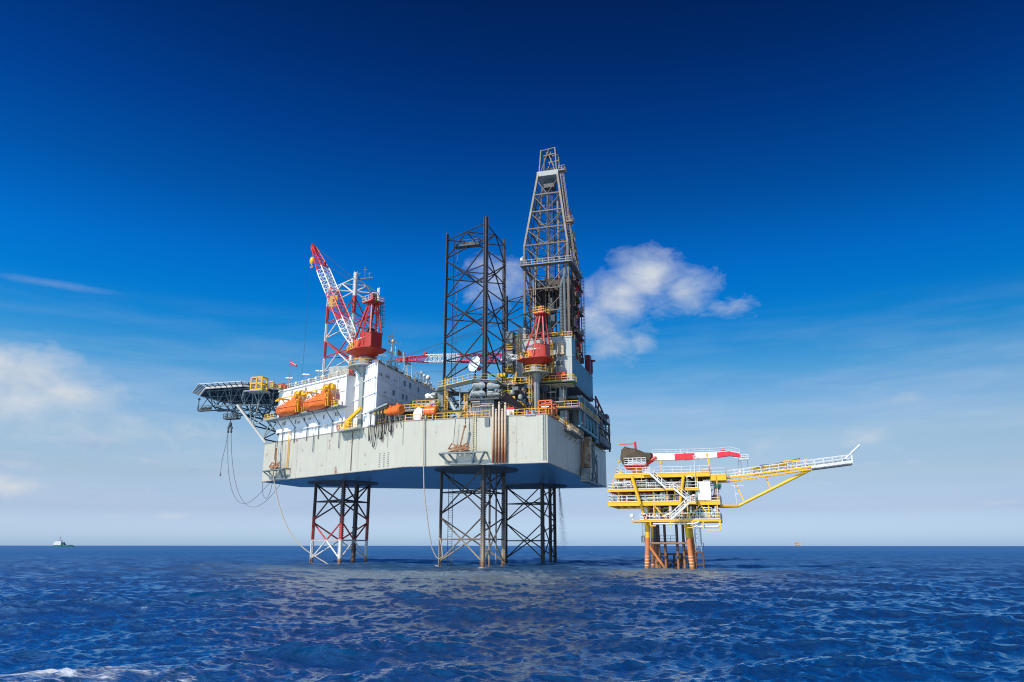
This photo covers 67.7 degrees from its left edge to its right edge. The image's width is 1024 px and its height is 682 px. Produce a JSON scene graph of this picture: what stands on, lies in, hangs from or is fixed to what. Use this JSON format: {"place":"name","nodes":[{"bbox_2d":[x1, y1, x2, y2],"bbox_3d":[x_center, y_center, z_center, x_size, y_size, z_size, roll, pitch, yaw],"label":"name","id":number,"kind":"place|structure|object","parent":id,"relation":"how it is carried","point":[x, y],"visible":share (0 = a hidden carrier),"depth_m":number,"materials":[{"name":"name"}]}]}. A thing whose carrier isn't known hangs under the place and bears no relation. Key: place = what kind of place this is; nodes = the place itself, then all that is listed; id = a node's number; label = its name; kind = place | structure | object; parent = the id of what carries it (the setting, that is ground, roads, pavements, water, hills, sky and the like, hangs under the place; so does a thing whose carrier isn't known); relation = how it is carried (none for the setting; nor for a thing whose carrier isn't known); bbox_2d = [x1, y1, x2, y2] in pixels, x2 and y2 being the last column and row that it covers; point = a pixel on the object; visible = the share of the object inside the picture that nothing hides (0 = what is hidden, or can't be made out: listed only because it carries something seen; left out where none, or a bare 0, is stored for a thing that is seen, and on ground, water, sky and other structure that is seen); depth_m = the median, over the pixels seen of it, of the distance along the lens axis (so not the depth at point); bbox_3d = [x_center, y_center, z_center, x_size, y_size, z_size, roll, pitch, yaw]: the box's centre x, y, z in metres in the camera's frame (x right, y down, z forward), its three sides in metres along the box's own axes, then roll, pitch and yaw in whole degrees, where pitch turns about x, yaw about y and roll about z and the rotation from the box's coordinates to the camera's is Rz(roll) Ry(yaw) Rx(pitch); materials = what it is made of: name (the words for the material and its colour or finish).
{"place":"outdoors","nodes":[
{"label":"outdoors","id":0,"kind":"place"},
{"bbox_2d":[413,407,424,419],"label":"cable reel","id":1,"kind":"object","parent":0,"point":[418,410],"visible":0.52,"depth_m":147.70,"materials":[{"name":"white metal"}]},
{"bbox_2d":[0,548,1023,681],"bbox_3d":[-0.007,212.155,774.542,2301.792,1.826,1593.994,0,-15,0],"label":"sea water","id":2,"kind":"structure","parent":0,"point":[521,615],"depth_m":45.07,"materials":[{"name":"blue liquid"}]},
{"bbox_2d":[309,266,379,562],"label":"lattice column","id":3,"kind":"structure","parent":2,"relation":"in","point":[344,485],"depth_m":182.24,"materials":[{"name":"red metal"}]},
{"bbox_2d":[351,484,358,562],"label":"raw water pipe","id":4,"kind":"object","parent":3,"relation":"attached to","point":[354,527],"visible":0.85,"depth_m":179.37,"materials":[{"name":"metal"}]},
{"bbox_2d":[438,216,505,567],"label":"lattice column","id":5,"kind":"structure","parent":2,"relation":"in","point":[483,491],"depth_m":152.68,"materials":[{"name":"metal"}]},
{"bbox_2d":[261,408,606,489],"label":"rig hull","id":6,"kind":"object","parent":5,"relation":"on","point":[544,449],"visible":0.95,"depth_m":151.26,"materials":[{"name":"paint"}]},
{"bbox_2d":[192,381,293,443],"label":"helideck","id":7,"kind":"object","parent":6,"relation":"on","point":[230,394],"visible":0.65,"depth_m":184.80,"materials":[{"name":"metal"}]},
{"bbox_2d":[227,419,232,432],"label":"hose hanger","id":8,"kind":"object","parent":7,"relation":"hanging from","point":[230,425],"visible":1,"depth_m":180.58,"materials":[{"name":"metal"}]},
{"bbox_2d":[227,443,271,503],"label":"slack hose","id":9,"kind":"object","parent":8,"relation":"hanging from","point":[230,483],"visible":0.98,"depth_m":175.93,"materials":[{"name":"grey rubber"}]},
{"bbox_2d":[231,440,282,506],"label":"slack hose","id":10,"kind":"object","parent":8,"relation":"hanging from","point":[236,485],"visible":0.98,"depth_m":175.59,"materials":[{"name":"grey rubber"}]},
{"bbox_2d":[241,376,269,398],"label":"rescue cage","id":11,"kind":"object","parent":7,"relation":"attached to","point":[256,390],"visible":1,"depth_m":176.63,"materials":[{"name":"yellow paint"}]},
{"bbox_2d":[269,441,282,469],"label":"anchor","id":12,"kind":"object","parent":6,"relation":"hanging from","point":[274,466],"visible":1,"depth_m":172.16,"materials":[{"name":"metal"}]},
{"bbox_2d":[273,471,327,563],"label":"transfer hose","id":13,"kind":"object","parent":6,"relation":"hanging from","point":[287,526],"visible":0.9,"depth_m":167.90,"materials":[{"name":"rubber"}]},
{"bbox_2d":[311,243,386,427],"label":"pedestal crane","id":14,"kind":"object","parent":6,"relation":"on","point":[366,348],"visible":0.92,"depth_m":161.49,"materials":[{"name":"red metal"}]},
{"bbox_2d":[301,256,311,384],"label":"whip line","id":15,"kind":"object","parent":14,"relation":"hanging from","point":[306,319],"visible":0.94,"depth_m":178.68,"materials":[{"name":"metal"}]},
{"bbox_2d":[310,253,313,267],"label":"hook block","id":16,"kind":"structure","parent":14,"relation":"hanging from","point":[311,260],"depth_m":181.77,"materials":[{"name":"yellow paint"}]},
{"bbox_2d":[264,359,436,444],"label":"living quarters","id":17,"kind":"structure","parent":6,"relation":"on","point":[384,384],"depth_m":163.43,"materials":[{"name":"white paint"}]},
{"bbox_2d":[267,381,285,388],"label":"foam monitor","id":18,"kind":"object","parent":17,"relation":"on","point":[272,384],"visible":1,"depth_m":177.28,"materials":[{"name":"yellow metal"}]},
{"bbox_2d":[278,383,286,388],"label":"hose cabinet","id":19,"kind":"object","parent":17,"relation":"on","point":[283,384],"visible":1,"depth_m":178.36,"materials":[{"name":"red metal"}]},
{"bbox_2d":[275,389,306,411],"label":"boat davit","id":20,"kind":"object","parent":17,"relation":"on","point":[300,393],"visible":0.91,"depth_m":169.90,"materials":[{"name":"yellow paint"}]},
{"bbox_2d":[275,397,302,417],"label":"lifeboat","id":21,"kind":"object","parent":20,"relation":"hanging from","point":[287,408],"visible":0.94,"depth_m":168.05,"materials":[{"name":"orange paint"}]},
{"bbox_2d":[303,382,336,405],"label":"boat davit","id":22,"kind":"object","parent":17,"relation":"on","point":[330,386],"visible":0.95,"depth_m":162.34,"materials":[{"name":"yellow paint"}]},
{"bbox_2d":[303,390,332,411],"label":"lifeboat","id":23,"kind":"object","parent":22,"relation":"hanging from","point":[315,403],"visible":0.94,"depth_m":160.71,"materials":[{"name":"orange paint"}]},
{"bbox_2d":[329,366,352,377],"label":"roof container","id":24,"kind":"object","parent":17,"relation":"on","point":[333,370],"visible":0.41,"depth_m":167.43,"materials":[{"name":"white metal"}]},
{"bbox_2d":[288,359,434,389],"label":"roof gear","id":25,"kind":"object","parent":17,"relation":"on","point":[376,361],"visible":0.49,"depth_m":166.89,"materials":[{"name":"white metal"}]},
{"bbox_2d":[387,330,401,370],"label":"signal mast","id":26,"kind":"object","parent":17,"relation":"on","point":[391,341],"visible":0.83,"depth_m":164.73,"materials":[{"name":"white metal"}]},
{"bbox_2d":[402,352,410,374],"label":"boom rest","id":27,"kind":"object","parent":17,"relation":"on","point":[406,363],"visible":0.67,"depth_m":172.82,"materials":[{"name":"grey metal"}]},
{"bbox_2d":[345,407,361,427],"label":"jib davit","id":28,"kind":"object","parent":6,"relation":"on","point":[352,416],"visible":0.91,"depth_m":156.14,"materials":[{"name":"yellow paint"}]},
{"bbox_2d":[369,403,395,425],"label":"hose station","id":29,"kind":"object","parent":6,"relation":"on","point":[382,407],"visible":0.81,"depth_m":150.39,"materials":[{"name":"grey metal"}]},
{"bbox_2d":[368,414,371,440],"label":"loading hose","id":30,"kind":"object","parent":29,"relation":"hanging from","point":[368,430],"visible":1,"depth_m":152.23,"materials":[{"name":"black rubber"}]},
{"bbox_2d":[371,421,376,447],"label":"loading hose","id":31,"kind":"object","parent":29,"relation":"hanging from","point":[375,436],"visible":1,"depth_m":150.76,"materials":[{"name":"black rubber"}]},
{"bbox_2d":[377,411,383,438],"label":"loading hose","id":32,"kind":"object","parent":29,"relation":"hanging from","point":[378,427],"visible":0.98,"depth_m":150.22,"materials":[{"name":"black rubber"}]},
{"bbox_2d":[380,410,383,439],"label":"loading hose","id":33,"kind":"object","parent":29,"relation":"hanging from","point":[381,423],"visible":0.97,"depth_m":149.90,"materials":[{"name":"black rubber"}]},
{"bbox_2d":[384,408,387,433],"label":"loading hose","id":34,"kind":"object","parent":29,"relation":"hanging from","point":[384,423],"visible":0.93,"depth_m":149.27,"materials":[{"name":"black rubber"}]},
{"bbox_2d":[387,414,403,444],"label":"drum rack","id":35,"kind":"object","parent":6,"relation":"attached to","point":[398,415],"visible":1,"depth_m":147.20,"materials":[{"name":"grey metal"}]},
{"bbox_2d":[384,405,391,415],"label":"orange drum","id":36,"kind":"object","parent":35,"relation":"on","point":[387,411],"visible":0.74,"depth_m":148.09,"materials":[{"name":"paint"}]},
{"bbox_2d":[390,403,404,414],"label":"orange drum","id":37,"kind":"object","parent":35,"relation":"on","point":[397,408],"visible":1,"depth_m":146.30,"materials":[{"name":"paint"}]},
{"bbox_2d":[393,393,439,421],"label":"deck gallery","id":38,"kind":"object","parent":6,"relation":"on","point":[428,397],"visible":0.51,"depth_m":152.78,"materials":[{"name":"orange metal"}]},
{"bbox_2d":[423,405,437,419],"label":"orange drum","id":39,"kind":"object","parent":6,"relation":"on","point":[430,410],"visible":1,"depth_m":144.83,"materials":[{"name":"paint"}]},
{"bbox_2d":[423,419,442,558],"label":"transfer hose","id":40,"kind":"object","parent":6,"relation":"hanging from","point":[425,500],"visible":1,"depth_m":140.56,"materials":[{"name":"rubber"}]},
{"bbox_2d":[437,410,466,417],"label":"lean to roof","id":41,"kind":"object","parent":6,"relation":"on","point":[447,411],"visible":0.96,"depth_m":145.14,"materials":[{"name":"beige metal"}]},
{"bbox_2d":[448,417,469,451],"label":"anchor","id":42,"kind":"object","parent":6,"relation":"hanging from","point":[460,448],"visible":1,"depth_m":139.98,"materials":[{"name":"metal"}]},
{"bbox_2d":[396,306,554,413],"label":"pedestal crane","id":43,"kind":"object","parent":6,"relation":"on","point":[536,358],"visible":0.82,"depth_m":156.96,"materials":[{"name":"red metal"}]},
{"bbox_2d":[430,373,527,418],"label":"jacking tower","id":44,"kind":"structure","parent":6,"relation":"on","point":[443,395],"depth_m":145.10,"materials":[{"name":"grey metal"}]},
{"bbox_2d":[469,356,479,378],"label":"satellite dish","id":45,"kind":"object","parent":44,"relation":"attached to","point":[473,366],"visible":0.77,"depth_m":151.74,"materials":[{"name":"metal"}]},
{"bbox_2d":[492,404,493,462],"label":"riser pipe","id":46,"kind":"object","parent":6,"relation":"attached to","point":[493,433],"visible":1,"depth_m":139.53,"materials":[{"name":"metal"}]},
{"bbox_2d":[495,469,496,565],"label":"raw water pipe","id":47,"kind":"object","parent":6,"relation":"hanging from","point":[496,521],"visible":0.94,"depth_m":143.49,"materials":[{"name":"metal"}]},
{"bbox_2d":[495,409,496,462],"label":"riser pipe","id":48,"kind":"object","parent":6,"relation":"attached to","point":[495,435],"visible":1,"depth_m":139.27,"materials":[{"name":"metal"}]},
{"bbox_2d":[498,402,499,462],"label":"riser pipe","id":49,"kind":"object","parent":6,"relation":"attached to","point":[498,432],"visible":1,"depth_m":139.27,"materials":[{"name":"metal"}]},
{"bbox_2d":[501,408,502,462],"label":"riser pipe","id":50,"kind":"object","parent":6,"relation":"attached to","point":[502,435],"visible":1,"depth_m":138.93,"materials":[{"name":"metal"}]},
{"bbox_2d":[504,402,506,462],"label":"riser pipe","id":51,"kind":"object","parent":6,"relation":"attached to","point":[505,403],"visible":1,"depth_m":138.91,"materials":[{"name":"metal"}]},
{"bbox_2d":[506,407,515,414],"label":"deck locker","id":52,"kind":"object","parent":6,"relation":"on","point":[507,410],"visible":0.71,"depth_m":141.56,"materials":[{"name":"metal"}]},
{"bbox_2d":[495,371,535,415],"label":"deck machinery","id":53,"kind":"object","parent":6,"relation":"on","point":[513,388],"visible":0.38,"depth_m":151.53,"materials":[{"name":"grey metal"}]},
{"bbox_2d":[458,328,599,438],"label":"drill floor","id":54,"kind":"structure","parent":6,"relation":"on","point":[571,394],"depth_m":162.04,"materials":[{"name":"grey metal"}]},
{"bbox_2d":[542,371,566,380],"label":"mud pump skid","id":55,"kind":"object","parent":54,"relation":"on","point":[559,374],"visible":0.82,"depth_m":158.23,"materials":[{"name":"red paint"}]},
{"bbox_2d":[520,147,594,375],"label":"drilling derrick","id":56,"kind":"object","parent":54,"relation":"on","point":[562,294],"visible":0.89,"depth_m":177.88,"materials":[{"name":"metal"}]},
{"bbox_2d":[538,400,557,418],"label":"orange skid","id":57,"kind":"object","parent":6,"relation":"on","point":[545,406],"visible":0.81,"depth_m":141.42,"materials":[{"name":"paint"}]},
{"bbox_2d":[557,487,569,548],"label":"discharge spray","id":58,"kind":"object","parent":6,"relation":"attached to","point":[560,508],"visible":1,"depth_m":188.91,"materials":[{"name":"liquid"}]},
{"bbox_2d":[580,436,599,485],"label":"stern rack","id":59,"kind":"object","parent":6,"relation":"attached to","point":[589,460],"visible":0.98,"depth_m":167.25,"materials":[{"name":"beige metal"}]},
{"bbox_2d":[588,396,610,451],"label":"process module","id":60,"kind":"object","parent":6,"relation":"on","point":[602,441],"visible":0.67,"depth_m":185.90,"materials":[{"name":"metal"}]},
{"bbox_2d":[488,469,490,566],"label":"raw water pipe","id":61,"kind":"object","parent":5,"relation":"attached to","point":[489,521],"visible":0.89,"depth_m":142.73,"materials":[{"name":"metal"}]},
{"bbox_2d":[505,294,556,562],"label":"lattice column","id":62,"kind":"structure","parent":2,"relation":"in","point":[543,530],"depth_m":188.90,"materials":[{"name":"metal"}]},
{"bbox_2d":[548,488,551,561],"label":"raw water pipe","id":63,"kind":"object","parent":62,"relation":"attached to","point":[550,523],"visible":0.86,"depth_m":189.89,"materials":[{"name":"metal"}]},
{"bbox_2d":[653,525,658,567],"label":"well conductor","id":64,"kind":"object","parent":2,"relation":"in","point":[655,545],"visible":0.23,"depth_m":143.86,"materials":[{"name":"metal"}]},
{"bbox_2d":[657,525,660,567],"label":"well conductor","id":65,"kind":"object","parent":2,"relation":"in","point":[658,540],"visible":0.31,"depth_m":140.91,"materials":[{"name":"metal"}]},
{"bbox_2d":[607,465,726,568],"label":"wellhead platform","id":66,"kind":"structure","parent":2,"relation":"in","point":[680,505],"depth_m":138.82,"materials":[{"name":"yellow paint"}]},
{"bbox_2d":[625,496,649,500],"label":"process vessel","id":67,"kind":"object","parent":66,"relation":"on","point":[636,497],"visible":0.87,"depth_m":140.71,"materials":[{"name":"green paint"}]},
{"bbox_2d":[663,522,667,567],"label":"well conductor","id":68,"kind":"object","parent":66,"relation":"attached to","point":[665,545],"visible":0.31,"depth_m":140.52,"materials":[{"name":"metal"}]},
{"bbox_2d":[619,442,748,472],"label":"platform crane","id":69,"kind":"object","parent":66,"relation":"on","point":[627,455],"visible":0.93,"depth_m":143.53,"materials":[{"name":"red paint"}]},
{"bbox_2d":[693,455,696,499],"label":"lamp pole","id":70,"kind":"object","parent":66,"relation":"on","point":[695,476],"visible":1,"depth_m":137.88,"materials":[{"name":"white metal"}]},
{"bbox_2d":[696,481,711,499],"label":"white cabinet","id":71,"kind":"object","parent":66,"relation":"on","point":[704,491],"visible":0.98,"depth_m":136.75,"materials":[{"name":"metal"}]},
{"bbox_2d":[705,453,711,473],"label":"boom prop","id":72,"kind":"object","parent":66,"relation":"on","point":[708,461],"visible":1,"depth_m":138.32,"materials":[{"name":"yellow paint"}]},
{"bbox_2d":[713,483,721,489],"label":"green valve","id":73,"kind":"object","parent":66,"relation":"on","point":[718,486],"visible":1,"depth_m":136.54,"materials":[{"name":"paint"}]},
{"bbox_2d":[720,444,860,507],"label":"flare boom","id":74,"kind":"object","parent":66,"relation":"attached to","point":[826,465],"visible":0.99,"depth_m":135.79,"materials":[{"name":"yellow paint"}]},
{"bbox_2d":[675,522,679,568],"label":"well conductor","id":75,"kind":"object","parent":2,"relation":"in","point":[677,547],"visible":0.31,"depth_m":139.89,"materials":[{"name":"metal"}]},
{"bbox_2d":[681,522,685,568],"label":"well conductor","id":76,"kind":"object","parent":2,"relation":"in","point":[683,547],"visible":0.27,"depth_m":139.61,"materials":[{"name":"metal"}]},
{"bbox_2d":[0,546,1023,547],"bbox_3d":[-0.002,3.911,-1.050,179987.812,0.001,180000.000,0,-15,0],"label":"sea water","id":77,"kind":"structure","parent":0,"point":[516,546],"depth_m":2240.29,"materials":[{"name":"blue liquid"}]},
{"bbox_2d":[53,537,74,546],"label":"supply vessel","id":78,"kind":"object","parent":77,"relation":"on","point":[59,543],"visible":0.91,"depth_m":2313.21,"materials":[{"name":"white paint"}]},
{"bbox_2d":[0,0,1023,545],"label":"sky","id":79,"kind":"structure","parent":0,"point":[798,225],"materials":[{"name":"blue"}]}
]}

